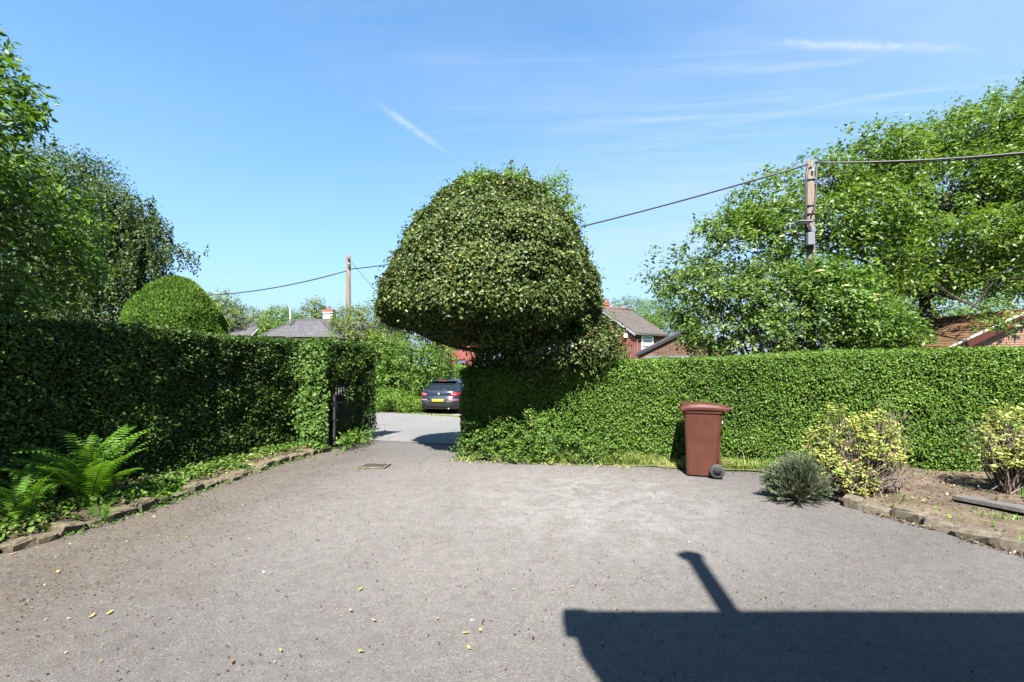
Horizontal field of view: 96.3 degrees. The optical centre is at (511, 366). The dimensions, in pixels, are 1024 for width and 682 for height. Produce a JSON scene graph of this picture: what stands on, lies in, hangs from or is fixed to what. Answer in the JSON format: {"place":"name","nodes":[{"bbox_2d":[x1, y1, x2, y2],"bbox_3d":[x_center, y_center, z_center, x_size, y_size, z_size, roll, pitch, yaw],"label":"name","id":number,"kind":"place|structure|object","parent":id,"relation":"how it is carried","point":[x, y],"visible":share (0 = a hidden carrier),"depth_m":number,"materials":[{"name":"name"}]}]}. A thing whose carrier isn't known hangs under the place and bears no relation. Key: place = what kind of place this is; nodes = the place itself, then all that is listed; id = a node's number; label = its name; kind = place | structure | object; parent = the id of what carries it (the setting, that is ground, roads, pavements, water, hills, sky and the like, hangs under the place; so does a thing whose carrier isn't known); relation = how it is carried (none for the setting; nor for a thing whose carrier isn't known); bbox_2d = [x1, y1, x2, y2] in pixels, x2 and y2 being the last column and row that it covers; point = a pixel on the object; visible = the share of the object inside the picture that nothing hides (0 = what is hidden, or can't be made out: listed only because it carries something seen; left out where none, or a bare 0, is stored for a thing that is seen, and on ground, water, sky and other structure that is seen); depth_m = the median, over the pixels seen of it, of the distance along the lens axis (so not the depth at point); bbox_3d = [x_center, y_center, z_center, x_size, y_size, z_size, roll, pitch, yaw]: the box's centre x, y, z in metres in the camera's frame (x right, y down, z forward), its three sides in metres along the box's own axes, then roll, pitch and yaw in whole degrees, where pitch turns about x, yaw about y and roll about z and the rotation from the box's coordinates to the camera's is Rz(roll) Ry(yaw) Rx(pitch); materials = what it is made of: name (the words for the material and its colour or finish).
{"place":"outdoors","nodes":[
{"label":"outdoors","id":0,"kind":"place"},
{"bbox_2d":[293,367,425,402],"bbox_3d":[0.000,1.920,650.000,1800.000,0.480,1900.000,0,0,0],"label":"ground","id":1,"kind":"structure","parent":0,"point":[399,387],"depth_m":35.72,"materials":[{"name":"green plant"}]},
{"bbox_2d":[0,257,101,320],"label":"tree","id":2,"kind":"object","parent":1,"relation":"on","point":[48,317],"visible":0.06,"depth_m":23.28,"materials":[{"name":"green plant"}]},
{"bbox_2d":[0,24,131,320],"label":"laurel tree","id":3,"kind":"object","parent":1,"relation":"on","point":[29,116],"visible":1,"depth_m":6.11,"materials":[{"name":"green plant"}]},
{"bbox_2d":[0,136,209,323],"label":"birch tree","id":4,"kind":"object","parent":1,"relation":"on","point":[137,234],"visible":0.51,"depth_m":11.86,"materials":[{"name":"green plant"}]},
{"bbox_2d":[118,275,228,334],"bbox_3d":[-8.085,-0.186,10.970,2.639,4.034,2.621,0,0,0],"label":"topiary tree","id":5,"kind":"object","parent":1,"relation":"on","point":[182,301],"visible":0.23,"depth_m":10.43,"materials":[{"name":"green plant"}]},
{"bbox_2d":[206,287,254,332],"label":"tree","id":6,"kind":"object","parent":1,"relation":"on","point":[234,318],"visible":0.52,"depth_m":45.73,"materials":[{"name":"green plant"}]},
{"bbox_2d":[227,323,267,335],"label":"house","id":7,"kind":"structure","parent":1,"relation":"on","point":[250,329],"depth_m":45.91,"materials":[{"name":"stone"}]},
{"bbox_2d":[223,304,273,329],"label":"tree","id":8,"kind":"object","parent":1,"relation":"on","point":[256,315],"visible":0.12,"depth_m":49.99,"materials":[{"name":"green plant"}]},
{"bbox_2d":[251,304,310,335],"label":"tree","id":9,"kind":"object","parent":1,"relation":"on","point":[277,322],"visible":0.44,"depth_m":46.87,"materials":[{"name":"green plant"}]},
{"bbox_2d":[297,294,328,318],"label":"tree","id":10,"kind":"object","parent":1,"relation":"on","point":[314,312],"visible":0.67,"depth_m":51.36,"materials":[{"name":"green plant"}]},
{"bbox_2d":[261,306,376,394],"bbox_3d":[-14.305,-1.255,34.847,8.510,7.050,8.093,0,0,0],"label":"bungalow","id":11,"kind":"object","parent":1,"relation":"on","point":[299,329],"visible":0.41,"depth_m":33.96,"materials":[{"name":"stone"}]},
{"bbox_2d":[324,405,328,446],"bbox_3d":[-3.600,1.220,8.900,0.080,0.950,0.080,0,0,0],"label":"gate post","id":12,"kind":"object","parent":1,"relation":"on","point":[327,443],"visible":0.28,"depth_m":8.87,"materials":[{"name":"brown"}]},
{"bbox_2d":[345,255,350,340],"bbox_3d":[-8.549,-1.708,23.982,0.315,8.155,0.325,0,0,0],"label":"telegraph pole","id":13,"kind":"object","parent":1,"relation":"on","point":[348,280],"visible":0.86,"depth_m":23.89,"materials":[{"name":"brown wood"}]},
{"bbox_2d":[209,271,345,295],"bbox_3d":[-17.968,-4.729,26.950,19.595,1.178,0.058,0,0,18],"label":"overhead cable","id":14,"kind":"object","parent":13,"relation":"attached to","point":[279,286],"visible":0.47,"depth_m":25.19,"materials":[{"name":"black plastic"}]},
{"bbox_2d":[349,164,807,269],"bbox_3d":[-0.069,-5.283,18.400,20.072,0.836,0.049,0,0,33],"label":"overhead cable","id":15,"kind":"object","parent":13,"relation":"attached to","point":[668,203],"visible":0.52,"depth_m":14.61,"materials":[{"name":"black plastic"}]},
{"bbox_2d":[321,297,406,384],"bbox_3d":[-7.383,-0.592,22.753,4.475,5.776,3.747,0,0,0],"label":"willow bush","id":16,"kind":"object","parent":1,"relation":"on","point":[359,316],"visible":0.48,"depth_m":22.43,"materials":[{"name":"green plant"}]},
{"bbox_2d":[371,313,410,399],"bbox_3d":[-6.882,-1.397,26.011,2.927,7.396,2.751,0,0,0],"label":"dark conifer","id":17,"kind":"object","parent":1,"relation":"on","point":[383,326],"visible":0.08,"depth_m":25.49,"materials":[{"name":"green plant"}]},
{"bbox_2d":[369,384,426,413],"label":"nettle clump","id":18,"kind":"object","parent":1,"relation":"on","point":[388,403],"visible":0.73,"depth_m":20.31,"materials":[{"name":"green plant"}]},
{"bbox_2d":[358,329,459,401],"bbox_3d":[-4.960,0.160,21.919,5.584,4.304,3.766,0,0,-17],"label":"leafy bush","id":19,"kind":"object","parent":1,"relation":"on","point":[385,370],"visible":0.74,"depth_m":21.55,"materials":[{"name":"green plant"}]},
{"bbox_2d":[377,401,444,412],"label":"grass","id":20,"kind":"structure","parent":1,"relation":"on","point":[388,410],"depth_m":21.11,"materials":[{"name":"green plant"}]},
{"bbox_2d":[426,343,456,384],"bbox_3d":[-4.192,-0.012,26.980,2.029,4.589,2.066,0,0,0],"label":"dark conifer","id":21,"kind":"object","parent":1,"relation":"on","point":[451,375],"visible":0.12,"depth_m":26.81,"materials":[{"name":"green plant"}]},
{"bbox_2d":[423,363,476,389],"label":"garden hedge","id":22,"kind":"object","parent":1,"relation":"on","point":[457,369],"visible":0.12,"depth_m":31.24,"materials":[{"name":"green plant"}]},
{"bbox_2d":[370,159,635,394],"bbox_3d":[-0.336,-1.040,8.580,4.422,5.729,4.456,0,0,-36],"label":"holly tree","id":23,"kind":"object","parent":1,"relation":"on","point":[494,264],"visible":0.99,"depth_m":7.18,"materials":[{"name":"green plant"}]},
{"bbox_2d":[445,405,646,464],"bbox_3d":[0.585,1.218,8.018,3.511,1.148,1.239,0,0,0],"label":"ivy mound","id":24,"kind":"object","parent":1,"relation":"on","point":[510,442],"visible":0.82,"depth_m":7.73,"materials":[{"name":"green plant"}]},
{"bbox_2d":[570,299,668,359],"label":"brick house","id":25,"kind":"structure","parent":1,"relation":"on","point":[643,333],"depth_m":35.35,"materials":[{"name":"brown tile"}]},
{"bbox_2d":[641,335,652,349],"bbox_3d":[10.275,-1.580,34.850,1.350,1.500,0.100,0,0,-37],"label":"window","id":26,"kind":"structure","parent":25,"relation":"in","point":[646,341],"depth_m":34.75,"materials":[{"name":"white glass"}]},
{"bbox_2d":[610,293,663,327],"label":"tree","id":27,"kind":"object","parent":1,"relation":"on","point":[636,311],"visible":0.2,"depth_m":68.78,"materials":[{"name":"green plant"}]},
{"bbox_2d":[637,295,717,337],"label":"tree","id":28,"kind":"object","parent":1,"relation":"on","point":[656,321],"visible":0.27,"depth_m":58.81,"materials":[{"name":"green plant"}]},
{"bbox_2d":[635,331,733,358],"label":"brick garage","id":29,"kind":"structure","parent":1,"relation":"on","point":[664,347],"depth_m":24.24,"materials":[{"name":"brick"}]},
{"bbox_2d":[646,356,693,358],"bbox_3d":[8.640,0.803,24.068,3.100,2.705,0.065,0,0,20],"label":"door","id":30,"kind":"structure","parent":29,"relation":"in","point":[647,357],"depth_m":24.26,"materials":[{"name":"white"}]},
{"bbox_2d":[649,247,888,361],"bbox_3d":[6.514,-0.478,12.138,5.436,5.262,3.615,0,0,0],"label":"evergreen bush","id":31,"kind":"object","parent":1,"relation":"on","point":[759,315],"visible":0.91,"depth_m":11.60,"materials":[{"name":"green plant"}]},
{"bbox_2d":[795,159,817,347],"bbox_3d":[8.280,-1.756,12.848,0.771,8.129,0.383,0,0,-26],"label":"utility pole","id":32,"kind":"object","parent":1,"relation":"on","point":[808,221],"visible":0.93,"depth_m":12.90,"materials":[{"name":"brown wood"}]},
{"bbox_2d":[815,154,1023,163],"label":"overhead cable","id":33,"kind":"object","parent":32,"relation":"attached to","point":[941,160],"visible":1,"depth_m":11.68,"materials":[{"name":"black plastic"}]},
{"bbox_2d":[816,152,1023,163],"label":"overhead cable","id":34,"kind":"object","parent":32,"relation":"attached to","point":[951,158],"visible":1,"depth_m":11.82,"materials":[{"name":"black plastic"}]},
{"bbox_2d":[627,71,1023,339],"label":"cherry tree","id":35,"kind":"object","parent":1,"relation":"on","point":[996,256],"visible":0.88,"depth_m":15.02,"materials":[{"name":"green plant"}]},
{"bbox_2d":[777,251,944,349],"bbox_3d":[8.752,-0.438,11.773,3.527,5.170,2.581,0,0,0],"label":"elder bush","id":36,"kind":"object","parent":1,"relation":"on","point":[896,329],"visible":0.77,"depth_m":11.27,"materials":[{"name":"green plant"}]},
{"bbox_2d":[842,493,1023,555],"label":"stone edging","id":37,"kind":"object","parent":1,"relation":"on","point":[927,520],"visible":0.74,"depth_m":4.52,"materials":[{"name":"stone"}]},
{"bbox_2d":[851,267,1023,332],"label":"tree","id":38,"kind":"object","parent":1,"relation":"on","point":[936,312],"visible":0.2,"depth_m":32.19,"materials":[{"name":"green plant"}]},
{"bbox_2d":[868,309,1023,348],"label":"outbuilding","id":39,"kind":"structure","parent":1,"relation":"on","point":[954,331],"depth_m":14.47,"materials":[{"name":"brown brick"}]},
{"bbox_2d":[363,411,467,443],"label":"road","id":40,"kind":"structure","parent":0,"point":[408,427],"depth_m":13.82,"materials":[{"name":"grey asphalt"}]},
{"bbox_2d":[417,409,467,415],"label":"layby","id":41,"kind":"structure","parent":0,"point":[454,412],"depth_m":20.52,"materials":[{"name":"grey asphalt"}]},
{"bbox_2d":[406,412,459,416],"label":"grass","id":42,"kind":"structure","parent":41,"relation":"on","point":[433,414],"depth_m":19.32,"materials":[{"name":"green plant"}]},
{"bbox_2d":[421,376,463,412],"bbox_3d":[-2.788,1.272,21.769,2.200,1.658,4.454,0,0,10],"label":"parked car","id":43,"kind":"object","parent":41,"relation":"on","point":[440,394],"visible":0.75,"depth_m":19.75,"materials":[{"name":"blue"}]},
{"bbox_2d":[439,344,483,368],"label":"house","id":44,"kind":"structure","parent":0,"point":[461,354],"depth_m":49.75,"materials":[{"name":"red brick"}]},
{"bbox_2d":[456,359,465,364],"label":"window","id":45,"kind":"structure","parent":44,"relation":"in","point":[461,360],"depth_m":49.72,"materials":[{"name":"grey glass"}]},
{"bbox_2d":[0,438,1023,681],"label":"driveway","id":46,"kind":"structure","parent":0,"point":[705,598],"depth_m":3.39,"materials":[{"name":"grey asphalt"}]},
{"bbox_2d":[0,445,309,542],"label":"flower bed","id":47,"kind":"object","parent":46,"relation":"on","point":[83,512],"visible":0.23,"depth_m":5.05,"materials":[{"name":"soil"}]},
{"bbox_2d":[0,462,69,521],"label":"fern","id":48,"kind":"object","parent":47,"relation":"on","point":[20,504],"visible":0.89,"depth_m":4.48,"materials":[{"name":"green plant"}]},
{"bbox_2d":[0,441,95,504],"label":"fern","id":49,"kind":"object","parent":47,"relation":"on","point":[50,492],"visible":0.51,"depth_m":4.91,"materials":[{"name":"green plant"}]},
{"bbox_2d":[11,424,153,502],"bbox_3d":[-4.665,1.105,5.020,1.369,0.855,1.295,0,0,0],"label":"fern","id":50,"kind":"object","parent":47,"relation":"on","point":[93,479],"visible":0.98,"depth_m":5.00,"materials":[{"name":"green plant"}]},
{"bbox_2d":[82,498,116,520],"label":"fern","id":51,"kind":"object","parent":47,"relation":"on","point":[104,511],"visible":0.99,"depth_m":4.70,"materials":[{"name":"green plant"}]},
{"bbox_2d":[0,440,331,540],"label":"ground cover","id":52,"kind":"object","parent":47,"relation":"on","point":[162,487],"visible":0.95,"depth_m":5.56,"materials":[{"name":"green plant"}]},
{"bbox_2d":[0,314,377,506],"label":"hedge","id":53,"kind":"object","parent":47,"relation":"on","point":[189,395],"visible":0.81,"depth_m":6.43,"materials":[{"name":"green plant"}]},
{"bbox_2d":[288,341,330,447],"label":"ivy","id":54,"kind":"object","parent":53,"relation":"attached to","point":[308,431],"visible":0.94,"depth_m":8.77,"materials":[{"name":"green plant"}]},
{"bbox_2d":[0,448,330,552],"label":"stone edging","id":55,"kind":"object","parent":46,"relation":"on","point":[57,530],"visible":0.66,"depth_m":5.05,"materials":[{"name":"stone"}]},
{"bbox_2d":[46,455,313,542],"bbox_3d":[-3.911,1.595,6.363,0.378,0.089,4.516,0,0,7],"label":"moss","id":56,"kind":"object","parent":46,"relation":"on","point":[93,525],"visible":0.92,"depth_m":5.38,"materials":[{"name":"green plant"}]},
{"bbox_2d":[333,386,366,445],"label":"iron gate","id":57,"kind":"structure","parent":46,"relation":"on","point":[335,402],"depth_m":9.13,"materials":[{"name":"black metal"}]},
{"bbox_2d":[325,424,386,454],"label":"gate weeds","id":58,"kind":"object","parent":46,"relation":"on","point":[353,436],"visible":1,"depth_m":9.23,"materials":[{"name":"green plant"}]},
{"bbox_2d":[357,463,390,468],"bbox_3d":[-2.220,1.608,7.420,0.440,0.020,0.320,0,0,4],"label":"drain cover","id":59,"kind":"object","parent":46,"relation":"on","point":[375,465],"visible":1,"depth_m":7.39,"materials":[{"name":"metal"}]},
{"bbox_2d":[0,449,1021,681],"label":"grit","id":60,"kind":"object","parent":46,"relation":"on","point":[104,630],"visible":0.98,"depth_m":3.84,"materials":[{"name":"beige gravel"}]},
{"bbox_2d":[449,458,632,467],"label":"leaf litter","id":61,"kind":"object","parent":46,"relation":"on","point":[538,462],"visible":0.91,"depth_m":7.61,"materials":[{"name":"brown plant"}]},
{"bbox_2d":[456,446,763,471],"bbox_3d":[1.486,1.577,7.944,5.221,0.087,0.945,0,0,12],"label":"grass strip","id":62,"kind":"object","parent":46,"relation":"on","point":[486,456],"depth_m":7.77,"materials":[{"name":"green plant"}]},
{"bbox_2d":[680,401,731,478],"bbox_3d":[2.900,1.077,6.905,0.706,1.066,0.632,0,0,20],"label":"wheelie bin","id":63,"kind":"object","parent":46,"relation":"on","point":[703,421],"visible":1,"depth_m":6.68,"materials":[{"name":"brown plastic"}]},
{"bbox_2d":[458,345,1023,471],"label":"hedge","id":64,"kind":"object","parent":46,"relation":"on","point":[776,401],"visible":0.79,"depth_m":7.20,"materials":[{"name":"green plant"}]},
{"bbox_2d":[757,445,839,504],"bbox_3d":[3.385,1.280,5.499,0.807,0.653,0.850,0,0,0],"label":"grey shrub","id":65,"kind":"object","parent":46,"relation":"on","point":[791,478],"visible":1,"depth_m":5.41,"materials":[{"name":"green plant"}]},
{"bbox_2d":[761,465,1023,539],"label":"flower bed","id":66,"kind":"object","parent":46,"relation":"on","point":[1015,529],"visible":0.43,"depth_m":5.28,"materials":[{"name":"soil"}]},
{"bbox_2d":[797,398,926,498],"bbox_3d":[4.223,0.988,5.558,1.521,1.232,0.715,0,0,0],"label":"azalea bush","id":67,"kind":"object","parent":66,"relation":"on","point":[866,475],"visible":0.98,"depth_m":5.51,"materials":[{"name":"yellow plant"}]},
{"bbox_2d":[757,461,993,483],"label":"hedge bottom soil","id":68,"kind":"structure","parent":66,"relation":"on","point":[984,482],"depth_m":6.07,"materials":[{"name":"brown soil"}]},
{"bbox_2d":[816,463,1023,507],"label":"leaf litter","id":69,"kind":"object","parent":66,"relation":"on","point":[945,474],"visible":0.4,"depth_m":5.61,"materials":[{"name":"brown plant"}]},
{"bbox_2d":[833,483,1023,538],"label":"weeds","id":70,"kind":"object","parent":66,"relation":"on","point":[994,520],"visible":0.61,"depth_m":4.72,"materials":[{"name":"green plant"}]},
{"bbox_2d":[878,469,1023,519],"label":"weeds","id":71,"kind":"object","parent":66,"relation":"on","point":[1016,516],"visible":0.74,"depth_m":5.30,"materials":[{"name":"green plant"}]},
{"bbox_2d":[953,494,1023,512],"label":"plank","id":72,"kind":"object","parent":66,"relation":"on","point":[993,503],"visible":1,"depth_m":4.90,"materials":[{"name":"grey wood"}]},
{"bbox_2d":[964,399,1023,494],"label":"azalea bush","id":73,"kind":"object","parent":66,"relation":"on","point":[1005,466],"visible":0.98,"depth_m":5.44,"materials":[{"name":"yellow plant"}]},
{"bbox_2d":[862,510,1022,556],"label":"leaf litter","id":74,"kind":"object","parent":46,"relation":"on","point":[922,525],"visible":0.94,"depth_m":4.60,"materials":[{"name":"brown plant"}]},
{"bbox_2d":[0,0,1023,366],"label":"sky","id":75,"kind":"structure","parent":0,"point":[289,139],"materials":[{"name":"blue"}]},
{"bbox_2d":[543,444,776,469],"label":"grass","id":76,"kind":"structure","parent":0,"point":[637,459],"depth_m":7.47,"materials":[{"name":"green plant"}]}
]}

